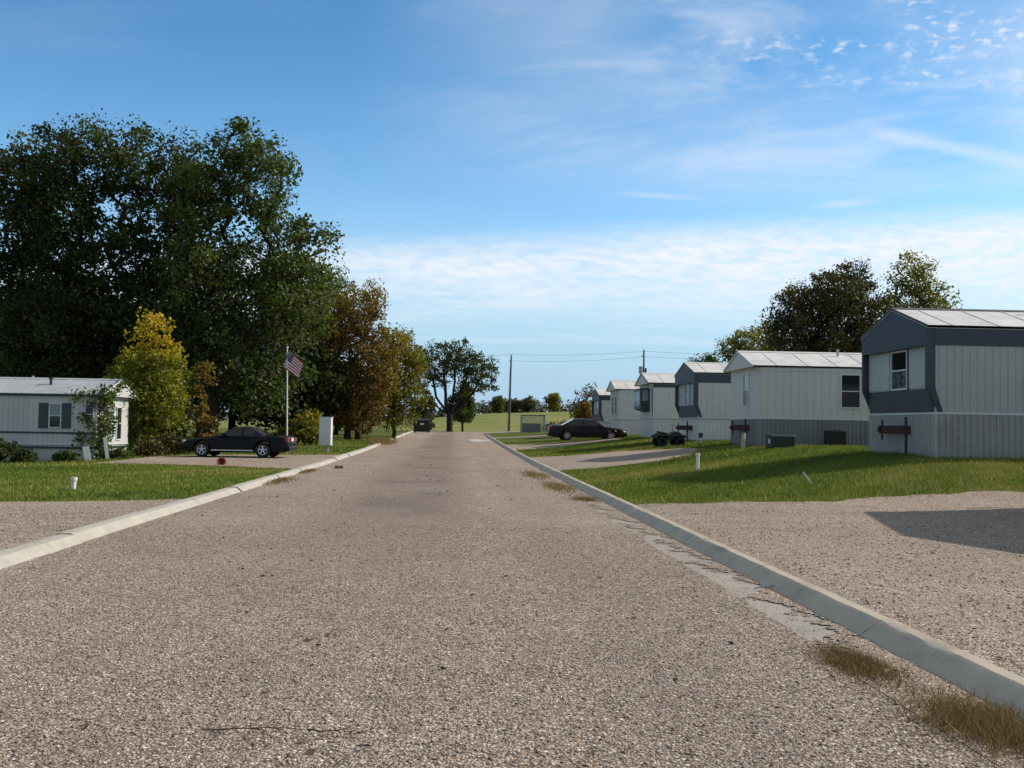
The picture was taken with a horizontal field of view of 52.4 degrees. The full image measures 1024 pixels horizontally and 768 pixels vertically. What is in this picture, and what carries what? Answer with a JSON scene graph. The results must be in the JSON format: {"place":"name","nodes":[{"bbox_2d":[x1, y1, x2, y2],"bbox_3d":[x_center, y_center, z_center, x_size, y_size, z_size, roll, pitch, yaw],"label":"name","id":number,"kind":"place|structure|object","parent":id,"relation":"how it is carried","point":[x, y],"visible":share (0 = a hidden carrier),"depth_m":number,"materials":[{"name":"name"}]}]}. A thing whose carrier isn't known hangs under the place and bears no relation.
{"place":"outdoors","nodes":[
{"label":"outdoors","id":0,"kind":"place"},
{"bbox_2d":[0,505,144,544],"bbox_3d":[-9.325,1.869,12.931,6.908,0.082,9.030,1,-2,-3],"label":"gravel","id":1,"kind":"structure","parent":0,"point":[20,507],"depth_m":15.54,"materials":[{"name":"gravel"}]},
{"bbox_2d":[0,499,181,550],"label":"driveway","id":2,"kind":"structure","parent":0,"point":[20,535],"depth_m":15.92,"materials":[{"name":"gravel"}]},
{"bbox_2d":[0,463,290,501],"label":"grass","id":3,"kind":"structure","parent":0,"point":[56,472],"depth_m":25.21,"materials":[{"name":"plant"}]},
{"bbox_2d":[0,434,391,468],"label":"grass","id":4,"kind":"structure","parent":0,"point":[317,450],"depth_m":47.58,"materials":[{"name":"plant"}]},
{"bbox_2d":[94,455,336,468],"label":"driveway","id":5,"kind":"structure","parent":0,"point":[289,461],"depth_m":38.62,"materials":[{"name":"concrete"}]},
{"bbox_2d":[180,426,297,457],"bbox_3d":[-11.094,2.338,42.386,4.445,1.259,1.953,1,-2,3],"label":"parked car","id":6,"kind":"object","parent":5,"relation":"on","point":[247,439],"visible":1,"depth_m":41.59,"materials":[{"name":"black metal"}]},
{"bbox_2d":[0,431,1013,767],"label":"road","id":7,"kind":"structure","parent":0,"point":[432,477],"depth_m":7.45,"materials":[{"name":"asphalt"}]},
{"bbox_2d":[202,727,301,730],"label":"twig","id":8,"kind":"object","parent":7,"relation":"on","point":[256,728],"visible":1,"depth_m":5.28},
{"bbox_2d":[259,475,298,486],"bbox_3d":[-6.230,2.536,27.717,1.030,0.090,5.419,1,-2,-3],"label":"weed clump","id":9,"kind":"object","parent":7,"relation":"on","point":[278,480],"visible":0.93,"depth_m":27.37,"materials":[{"name":"brown plant"}]},
{"bbox_2d":[296,467,319,473],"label":"weed clump","id":10,"kind":"object","parent":7,"relation":"on","point":[304,471],"visible":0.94,"depth_m":32.70,"materials":[{"name":"brown plant"}]},
{"bbox_2d":[412,418,430,432],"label":"dumpster","id":11,"kind":"object","parent":7,"relation":"on","point":[423,425],"visible":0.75,"depth_m":115.74,"materials":[{"name":"black metal"}]},
{"bbox_2d":[8,464,898,755],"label":"fallen leaves","id":12,"kind":"object","parent":7,"relation":"on","point":[310,752],"visible":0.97,"depth_m":7.49,"materials":[{"name":"plant"}]},
{"bbox_2d":[520,469,553,480],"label":"dry grass clump","id":13,"kind":"object","parent":7,"relation":"on","point":[536,476],"visible":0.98,"depth_m":32.59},
{"bbox_2d":[532,478,582,494],"bbox_3d":[1.152,2.601,26.367,1.343,0.080,7.634,1,-2,-3],"label":"dry grass clump","id":14,"kind":"object","parent":7,"relation":"on","point":[556,487],"visible":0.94,"depth_m":26.29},
{"bbox_2d":[570,494,602,501],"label":"dry grass clump","id":15,"kind":"object","parent":7,"relation":"on","point":[588,498],"visible":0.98,"depth_m":22.22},
{"bbox_2d":[530,464,909,675],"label":"gutter","id":16,"kind":"object","parent":7,"relation":"on","point":[795,623],"visible":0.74,"depth_m":10.16,"materials":[{"name":"concrete"}]},
{"bbox_2d":[586,495,848,651],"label":"gravel","id":17,"kind":"structure","parent":16,"relation":"on","point":[743,592],"depth_m":10.28,"materials":[{"name":"gravel"}]},
{"bbox_2d":[775,631,936,703],"bbox_3d":[2.313,1.865,6.938,0.809,0.060,2.326,1,-2,-3],"label":"dry grass clump","id":18,"kind":"object","parent":16,"relation":"on","point":[859,663],"visible":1,"depth_m":6.91,"materials":[{"name":"plant"}]},
{"bbox_2d":[851,671,1023,767],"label":"dry grass clump","id":19,"kind":"object","parent":16,"relation":"on","point":[1005,727],"visible":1,"depth_m":5.57,"materials":[{"name":"plant"}]},
{"bbox_2d":[564,484,1023,767],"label":"gravel drift","id":20,"kind":"object","parent":7,"relation":"on","point":[777,597],"visible":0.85,"depth_m":7.35,"materials":[{"name":"gravel"}]},
{"bbox_2d":[0,412,1023,504],"bbox_3d":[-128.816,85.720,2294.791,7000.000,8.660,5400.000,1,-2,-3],"label":"ground","id":21,"kind":"structure","parent":0,"point":[491,422],"depth_m":25.61,"materials":[{"name":"plant"}]},
{"bbox_2d":[0,437,25,461],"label":"shrub","id":22,"kind":"object","parent":21,"relation":"on","point":[8,449],"visible":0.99,"depth_m":40.45,"materials":[{"name":"green plant"}]},
{"bbox_2d":[10,447,39,462],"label":"shrub","id":23,"kind":"object","parent":21,"relation":"on","point":[31,456],"visible":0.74,"depth_m":40.89,"materials":[{"name":"green plant"}]},
{"bbox_2d":[0,534,82,568],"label":"kerb","id":24,"kind":"structure","parent":21,"relation":"on","point":[24,552],"depth_m":11.99,"materials":[{"name":"concrete"}]},
{"bbox_2d":[0,124,105,377],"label":"tall tree","id":25,"kind":"object","parent":21,"relation":"on","point":[9,164],"visible":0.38,"depth_m":59.03,"materials":[{"name":"green plant"}]},
{"bbox_2d":[0,107,126,378],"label":"tall tree","id":26,"kind":"object","parent":21,"relation":"on","point":[77,254],"visible":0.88,"depth_m":57.80,"materials":[{"name":"green plant"}]},
{"bbox_2d":[50,448,81,461],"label":"shrub","id":27,"kind":"object","parent":21,"relation":"on","point":[65,455],"visible":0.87,"depth_m":41.38,"materials":[{"name":"green plant"}]},
{"bbox_2d":[0,376,136,460],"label":"mobile home","id":28,"kind":"object","parent":21,"relation":"on","point":[34,411],"visible":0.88,"depth_m":42.31,"materials":[{"name":"metal"}]},
{"bbox_2d":[38,403,71,427],"bbox_3d":[-18.586,1.283,42.280,1.280,1.030,0.050,1,-2,-3],"label":"window","id":29,"kind":"structure","parent":28,"relation":"in","point":[51,415],"depth_m":42.28,"materials":[{"name":"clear glass"}]},
{"bbox_2d":[84,404,93,424],"bbox_3d":[-17.217,1.233,42.362,0.390,0.870,0.043,1,-2,-3],"label":"window","id":30,"kind":"structure","parent":28,"relation":"in","point":[89,411],"depth_m":42.36,"materials":[{"name":"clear glass"}]},
{"bbox_2d":[62,374,142,459],"bbox_3d":[-17.277,1.523,44.118,2.081,3.970,4.703,1,-2,-3],"label":"climbing vine","id":31,"kind":"object","parent":28,"relation":"attached to","point":[106,400],"visible":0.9,"depth_m":42.50,"materials":[{"name":"green plant"}]},
{"bbox_2d":[115,407,121,439],"bbox_3d":[-17.089,1.712,45.206,0.043,1.440,0.640,1,-2,-3],"label":"window","id":32,"kind":"structure","parent":28,"relation":"in","point":[118,426],"depth_m":45.26,"materials":[{"name":"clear glass"}]},
{"bbox_2d":[71,477,77,489],"bbox_3d":[-9.292,2.122,22.049,0.129,0.290,0.129,4,-2,-3],"label":"vent pipe","id":33,"kind":"object","parent":21,"relation":"on","point":[73,482],"visible":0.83,"depth_m":22.00,"materials":[{"name":"plastic"}]},
{"bbox_2d":[82,446,90,459],"bbox_3d":[-16.931,2.788,41.423,0.240,0.620,0.040,-11,2,-18],"label":"leaning board","id":34,"kind":"object","parent":21,"relation":"on","point":[86,453],"visible":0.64,"depth_m":41.41,"materials":[{"name":"white paint"}]},
{"bbox_2d":[0,268,203,437],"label":"background tree","id":35,"kind":"object","parent":21,"relation":"on","point":[95,334],"visible":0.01,"depth_m":70.97,"materials":[{"name":"green plant"}]},
{"bbox_2d":[56,512,154,541],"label":"kerb","id":36,"kind":"structure","parent":21,"relation":"on","point":[97,530],"depth_m":14.59,"materials":[{"name":"concrete"}]},
{"bbox_2d":[103,437,108,458],"bbox_3d":[-16.408,2.620,42.060,0.140,0.950,0.040,-7,0,-18],"label":"leaning board","id":37,"kind":"object","parent":21,"relation":"on","point":[106,448],"visible":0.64,"depth_m":42.04,"materials":[{"name":"white paint"}]},
{"bbox_2d":[109,445,131,458],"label":"shrub","id":38,"kind":"object","parent":21,"relation":"on","point":[120,452],"visible":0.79,"depth_m":42.41,"materials":[{"name":"green plant"}]},
{"bbox_2d":[101,306,192,452],"bbox_3d":[-16.961,-0.115,48.079,4.137,6.972,3.218,1,-2,-3],"label":"young tree","id":39,"kind":"object","parent":21,"relation":"on","point":[148,404],"visible":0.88,"depth_m":47.80,"materials":[{"name":"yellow plant"}]},
{"bbox_2d":[81,113,219,448],"bbox_3d":[-20.783,-5.728,60.125,8.069,19.240,8.049,-1,-3,32],"label":"tall tree","id":40,"kind":"object","parent":21,"relation":"on","point":[138,283],"visible":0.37,"depth_m":58.69,"materials":[{"name":"green plant"}]},
{"bbox_2d":[132,437,170,456],"bbox_3d":[-15.578,2.789,44.631,1.730,1.013,1.364,1,-2,-3],"label":"shrub","id":41,"kind":"object","parent":21,"relation":"on","point":[156,449],"visible":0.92,"depth_m":44.49,"materials":[{"name":"green plant"}]},
{"bbox_2d":[135,432,181,454],"bbox_3d":[-15.419,2.685,45.713,2.086,1.159,1.375,1,-2,-3],"label":"shrub","id":42,"kind":"object","parent":21,"relation":"on","point":[172,445],"visible":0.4,"depth_m":45.47,"materials":[{"name":"green plant"}]},
{"bbox_2d":[139,499,198,518],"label":"kerb","id":43,"kind":"structure","parent":21,"relation":"on","point":[167,509],"depth_m":17.85,"materials":[{"name":"concrete"}]},
{"bbox_2d":[168,434,194,454],"bbox_3d":[-14.850,2.791,46.078,1.830,1.138,1.409,1,-2,-3],"label":"shrub","id":44,"kind":"object","parent":21,"relation":"on","point":[180,452],"visible":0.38,"depth_m":45.90,"materials":[{"name":"green plant"}]},
{"bbox_2d":[184,359,221,443],"bbox_3d":[-15.235,1.071,51.246,1.872,4.712,1.389,1,-2,-3],"label":"young tree","id":45,"kind":"object","parent":21,"relation":"on","point":[199,375],"visible":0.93,"depth_m":51.12,"materials":[{"name":"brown plant"}]},
{"bbox_2d":[186,487,240,504],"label":"kerb","id":46,"kind":"structure","parent":21,"relation":"on","point":[211,496],"depth_m":21.15,"materials":[{"name":"concrete"}]},
{"bbox_2d":[118,115,345,435],"bbox_3d":[-15.402,-5.638,57.973,12.147,18.862,8.890,1,-2,-3],"label":"tall tree","id":47,"kind":"object","parent":21,"relation":"on","point":[278,307],"visible":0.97,"depth_m":56.44,"materials":[{"name":"green plant"}]},
{"bbox_2d":[132,291,361,438],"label":"background tree","id":48,"kind":"object","parent":21,"relation":"on","point":[315,358],"visible":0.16,"depth_m":73.91,"materials":[{"name":"green plant"}]},
{"bbox_2d":[230,480,263,491],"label":"kerb","id":49,"kind":"structure","parent":21,"relation":"on","point":[245,486],"depth_m":24.45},
{"bbox_2d":[255,475,277,482],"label":"kerb","id":50,"kind":"structure","parent":21,"relation":"on","point":[264,479],"depth_m":27.18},
{"bbox_2d":[286,346,288,435],"bbox_3d":[-10.711,0.727,49.486,0.200,5.061,0.120,1,-2,-3],"label":"flagpole","id":51,"kind":"object","parent":21,"relation":"on","point":[287,347],"visible":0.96,"depth_m":49.46,"materials":[{"name":"metal"}]},
{"bbox_2d":[284,352,302,377],"bbox_3d":[-10.409,-0.909,49.536,0.915,1.258,0.126,1,-2,2],"label":"flag","id":52,"kind":"object","parent":51,"relation":"attached to","point":[295,364],"visible":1,"depth_m":49.53,"materials":[{"name":"fabric"}]},
{"bbox_2d":[273,469,301,478],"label":"kerb","id":53,"kind":"structure","parent":21,"relation":"on","point":[290,472],"depth_m":30.43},
{"bbox_2d":[276,408,321,445],"bbox_3d":[-12.149,2.637,61.430,2.874,2.444,2.805,-1,-3,38],"label":"shrub","id":54,"kind":"object","parent":21,"relation":"on","point":[306,431],"visible":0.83,"depth_m":60.93,"materials":[{"name":"green plant"}]},
{"bbox_2d":[247,254,356,353],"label":"tall tree","id":55,"kind":"object","parent":21,"relation":"on","point":[339,280],"visible":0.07,"depth_m":82.31,"materials":[{"name":"green plant"}]},
{"bbox_2d":[295,463,321,470],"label":"kerb","id":56,"kind":"structure","parent":21,"relation":"on","point":[312,465],"depth_m":35.19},
{"bbox_2d":[319,417,332,451],"bbox_3d":[-9.047,2.510,50.514,0.620,1.820,0.440,1,-2,0],"label":"utility cabinet","id":57,"kind":"object","parent":21,"relation":"on","point":[325,429],"visible":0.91,"depth_m":50.32,"materials":[{"name":"metal"}]},
{"bbox_2d":[316,458,336,465],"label":"kerb","id":58,"kind":"structure","parent":21,"relation":"on","point":[326,461],"depth_m":40.09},
{"bbox_2d":[270,360,385,434],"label":"background tree","id":59,"kind":"object","parent":21,"relation":"on","point":[336,431],"visible":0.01,"depth_m":94.97,"materials":[{"name":"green plant"}]},
{"bbox_2d":[290,277,417,439],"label":"autumn tree","id":60,"kind":"object","parent":21,"relation":"on","point":[366,352],"visible":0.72,"depth_m":75.67,"materials":[{"name":"brown plant"}]},
{"bbox_2d":[356,436,397,444],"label":"weed clump","id":61,"kind":"object","parent":21,"relation":"on","point":[383,440],"visible":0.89,"depth_m":68.63,"materials":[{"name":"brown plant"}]},
{"bbox_2d":[176,397,591,421],"bbox_3d":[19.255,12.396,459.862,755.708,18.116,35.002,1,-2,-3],"label":"hedgerow","id":62,"kind":"object","parent":21,"relation":"on","point":[482,408],"visible":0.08,"depth_m":451.17,"materials":[{"name":"plant"}]},
{"bbox_2d":[364,323,433,438],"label":"golden tree","id":63,"kind":"object","parent":21,"relation":"on","point":[416,367],"visible":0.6,"depth_m":83.12,"materials":[{"name":"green plant"}]},
{"bbox_2d":[408,389,437,429],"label":"shrub","id":64,"kind":"object","parent":21,"relation":"on","point":[426,412],"visible":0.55,"depth_m":124.99,"materials":[{"name":"green plant"}]},
{"bbox_2d":[409,336,499,431],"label":"spreading oak","id":65,"kind":"object","parent":21,"relation":"on","point":[466,372],"visible":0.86,"depth_m":129.40,"materials":[{"name":"green plant"}]},
{"bbox_2d":[444,380,478,431],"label":"round tree","id":66,"kind":"object","parent":21,"relation":"on","point":[466,413],"visible":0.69,"depth_m":133.29,"materials":[{"name":"green plant"}]},
{"bbox_2d":[488,395,505,412],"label":"tree","id":67,"kind":"object","parent":21,"relation":"on","point":[498,402],"visible":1,"depth_m":439.03,"materials":[{"name":"green plant"}]},
{"bbox_2d":[506,354,511,430],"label":"utility pole","id":68,"kind":"object","parent":21,"relation":"on","point":[509,392],"visible":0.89,"depth_m":135.13,"materials":[{"name":"brown wood"}]},
{"bbox_2d":[503,399,517,412],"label":"tree","id":69,"kind":"object","parent":21,"relation":"on","point":[514,405],"visible":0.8,"depth_m":443.16,"materials":[{"name":"green plant"}]},
{"bbox_2d":[517,395,536,412],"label":"tree","id":70,"kind":"object","parent":21,"relation":"on","point":[529,402],"visible":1,"depth_m":441.63,"materials":[{"name":"green plant"}]},
{"bbox_2d":[520,415,545,432],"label":"wire pen","id":71,"kind":"object","parent":21,"relation":"on","point":[534,424],"visible":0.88,"depth_m":111.26,"materials":[{"name":"black metal"}]},
{"bbox_2d":[535,463,550,470],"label":"kerb","id":72,"kind":"structure","parent":21,"relation":"on","point":[542,467],"depth_m":37.78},
{"bbox_2d":[543,393,563,411],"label":"tree","id":73,"kind":"object","parent":21,"relation":"on","point":[553,401],"visible":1,"depth_m":440.41,"materials":[{"name":"green plant"}]},
{"bbox_2d":[553,472,571,480],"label":"kerb","id":74,"kind":"structure","parent":21,"relation":"on","point":[562,476],"depth_m":31.04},
{"bbox_2d":[564,477,584,486],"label":"kerb","id":75,"kind":"structure","parent":21,"relation":"on","point":[574,482],"depth_m":27.98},
{"bbox_2d":[572,400,593,419],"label":"shrub","id":76,"kind":"object","parent":21,"relation":"on","point":[584,411],"visible":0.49,"depth_m":94.08,"materials":[{"name":"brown plant"}]},
{"bbox_2d":[569,382,596,418],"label":"bare tree","id":77,"kind":"object","parent":21,"relation":"on","point":[586,395],"visible":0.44,"depth_m":100.45,"materials":[{"name":"brown plant"}]},
{"bbox_2d":[576,483,602,495],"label":"kerb","id":78,"kind":"structure","parent":21,"relation":"on","point":[590,490],"depth_m":24.83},
{"bbox_2d":[591,389,610,426],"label":"mobile home","id":79,"kind":"object","parent":21,"relation":"on","point":[601,406],"visible":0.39,"depth_m":82.51,"materials":[{"name":"white"}]},
{"bbox_2d":[593,491,624,506],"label":"kerb","id":80,"kind":"structure","parent":21,"relation":"on","point":[609,499],"depth_m":21.73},
{"bbox_2d":[606,380,639,435],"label":"mobile home","id":81,"kind":"object","parent":21,"relation":"on","point":[624,414],"visible":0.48,"depth_m":72.48,"materials":[{"name":"white"}]},
{"bbox_2d":[614,501,655,521],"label":"kerb","id":82,"kind":"structure","parent":21,"relation":"on","point":[635,511],"depth_m":18.65,"materials":[{"name":"concrete"}]},
{"bbox_2d":[639,349,646,373],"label":"utility pole","id":83,"kind":"object","parent":21,"relation":"on","point":[642,369],"visible":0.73,"depth_m":129.20,"materials":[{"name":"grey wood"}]},
{"bbox_2d":[634,372,679,437],"bbox_3d":[16.269,1.577,62.796,17.625,4.420,4.420,1,-2,-3],"label":"mobile home","id":84,"kind":"object","parent":21,"relation":"on","point":[654,399],"visible":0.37,"depth_m":60.30,"materials":[{"name":"white"}]},
{"bbox_2d":[634,388,649,411],"bbox_3d":[7.764,0.985,62.258,0.562,1.400,2.165,1,-2,-3],"label":"bay window","id":85,"kind":"structure","parent":84,"relation":"in","point":[641,396],"depth_m":61.20,"materials":[{"name":"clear glass"}]},
{"bbox_2d":[650,425,686,446],"bbox_3d":[7.069,2.328,46.915,1.440,0.998,0.860,1,-2,-12],"label":"quad bike","id":86,"kind":"object","parent":21,"relation":"on","point":[674,437],"visible":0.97,"depth_m":46.69,"materials":[{"name":"black metal"}]},
{"bbox_2d":[642,514,698,542],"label":"kerb","id":87,"kind":"structure","parent":21,"relation":"on","point":[675,531],"depth_m":15.50,"materials":[{"name":"concrete"}]},
{"bbox_2d":[503,434,864,460],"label":"grass","id":88,"kind":"structure","parent":21,"relation":"on","point":[635,442],"depth_m":48.72,"materials":[{"name":"plant"}]},
{"bbox_2d":[674,362,730,440],"bbox_3d":[17.002,1.175,52.930,17.470,4.470,4.420,1,-2,-3],"label":"mobile home","id":89,"kind":"object","parent":21,"relation":"on","point":[703,397],"visible":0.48,"depth_m":50.41,"materials":[{"name":"beige"}]},
{"bbox_2d":[685,384,689,405],"bbox_3d":[8.840,0.549,52.395,0.043,1.060,1.050,1,-2,-3],"label":"window","id":90,"kind":"structure","parent":89,"relation":"in","point":[687,387],"depth_m":52.43,"materials":[{"name":"white glass"}]},
{"bbox_2d":[687,351,722,362],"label":"tall tree","id":91,"kind":"object","parent":21,"relation":"on","point":[708,358],"visible":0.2,"depth_m":120.81,"materials":[{"name":"green plant"}]},
{"bbox_2d":[683,534,768,575],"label":"kerb","id":92,"kind":"structure","parent":21,"relation":"on","point":[737,561],"depth_m":12.35,"materials":[{"name":"concrete"}]},
{"bbox_2d":[714,314,781,362],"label":"tall tree","id":93,"kind":"object","parent":21,"relation":"on","point":[738,343],"visible":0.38,"depth_m":92.98,"materials":[{"name":"green plant"}]},
{"bbox_2d":[765,434,795,448],"bbox_3d":[9.504,2.057,36.840,0.880,0.530,0.716,1,-2,-3],"label":"transformer box","id":94,"kind":"object","parent":21,"relation":"on","point":[777,440],"visible":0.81,"depth_m":36.51,"materials":[{"name":"metal"}]},
{"bbox_2d":[723,349,869,446],"bbox_3d":[17.550,0.834,42.148,17.660,4.240,4.320,1,-2,-3],"label":"mobile home","id":95,"kind":"object","parent":21,"relation":"on","point":[806,398],"visible":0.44,"depth_m":39.76,"materials":[{"name":"beige"}]},
{"bbox_2d":[743,374,749,406],"bbox_3d":[9.332,0.251,41.449,0.043,1.290,0.810,1,-2,-3],"label":"window","id":96,"kind":"structure","parent":95,"relation":"in","point":[746,377],"depth_m":41.44,"materials":[{"name":"white glass"}]},
{"bbox_2d":[840,374,860,408],"bbox_3d":[12.953,0.281,39.783,0.800,1.320,0.043,1,-2,-3],"label":"window","id":97,"kind":"structure","parent":95,"relation":"in","point":[850,384],"depth_m":39.79,"materials":[{"name":"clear glass"}]},
{"bbox_2d":[747,565,889,635],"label":"kerb","id":98,"kind":"structure","parent":21,"relation":"on","point":[847,614],"depth_m":9.18,"materials":[{"name":"concrete"}]},
{"bbox_2d":[758,255,905,352],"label":"tall tree","id":99,"kind":"object","parent":21,"relation":"on","point":[832,309],"visible":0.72,"depth_m":78.31,"materials":[{"name":"green plant"}]},
{"bbox_2d":[824,430,846,445],"bbox_3d":[12.053,2.019,38.780,0.660,0.640,0.615,1,-2,-3],"label":"cooling unit","id":100,"kind":"object","parent":21,"relation":"on","point":[838,437],"visible":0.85,"depth_m":38.49,"materials":[{"name":"black metal"}]},
{"bbox_2d":[877,249,962,310],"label":"tall tree","id":101,"kind":"object","parent":21,"relation":"on","point":[923,290],"visible":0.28,"depth_m":75.39,"materials":[{"name":"green plant"}]},
{"bbox_2d":[860,307,1023,458],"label":"mobile home","id":102,"kind":"object","parent":21,"relation":"on","point":[940,382],"visible":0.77,"depth_m":26.48,"materials":[{"name":"grey"}]},
{"bbox_2d":[890,350,906,390],"bbox_3d":[10.559,-0.365,28.371,0.043,1.070,1.050,1,-2,-3],"label":"window","id":103,"kind":"structure","parent":102,"relation":"in","point":[898,359],"depth_m":28.42,"materials":[{"name":"white glass"}]},
{"bbox_2d":[860,619,1023,718],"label":"kerb","id":104,"kind":"structure","parent":21,"relation":"on","point":[946,661],"depth_m":6.76,"materials":[{"name":"concrete"}]},
{"bbox_2d":[0,0,1023,420],"label":"sky","id":105,"kind":"structure","parent":0,"point":[563,181],"materials":[{"name":"blue"}]},
{"bbox_2d":[506,438,619,449],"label":"driveway","id":106,"kind":"structure","parent":0,"point":[536,446],"depth_m":63.72,"materials":[{"name":"concrete"}]},
{"bbox_2d":[546,419,626,440],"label":"parked car","id":107,"kind":"object","parent":106,"relation":"on","point":[589,428],"visible":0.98,"depth_m":65.95,"materials":[{"name":"black metal"}]},
{"bbox_2d":[530,448,700,470],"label":"driveway","id":108,"kind":"structure","parent":0,"point":[588,461],"depth_m":40.41,"materials":[{"name":"concrete"}]},
{"bbox_2d":[637,491,1023,676],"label":"driveway","id":109,"kind":"structure","parent":0,"point":[949,503],"depth_m":12.50,"materials":[{"name":"gravel"}]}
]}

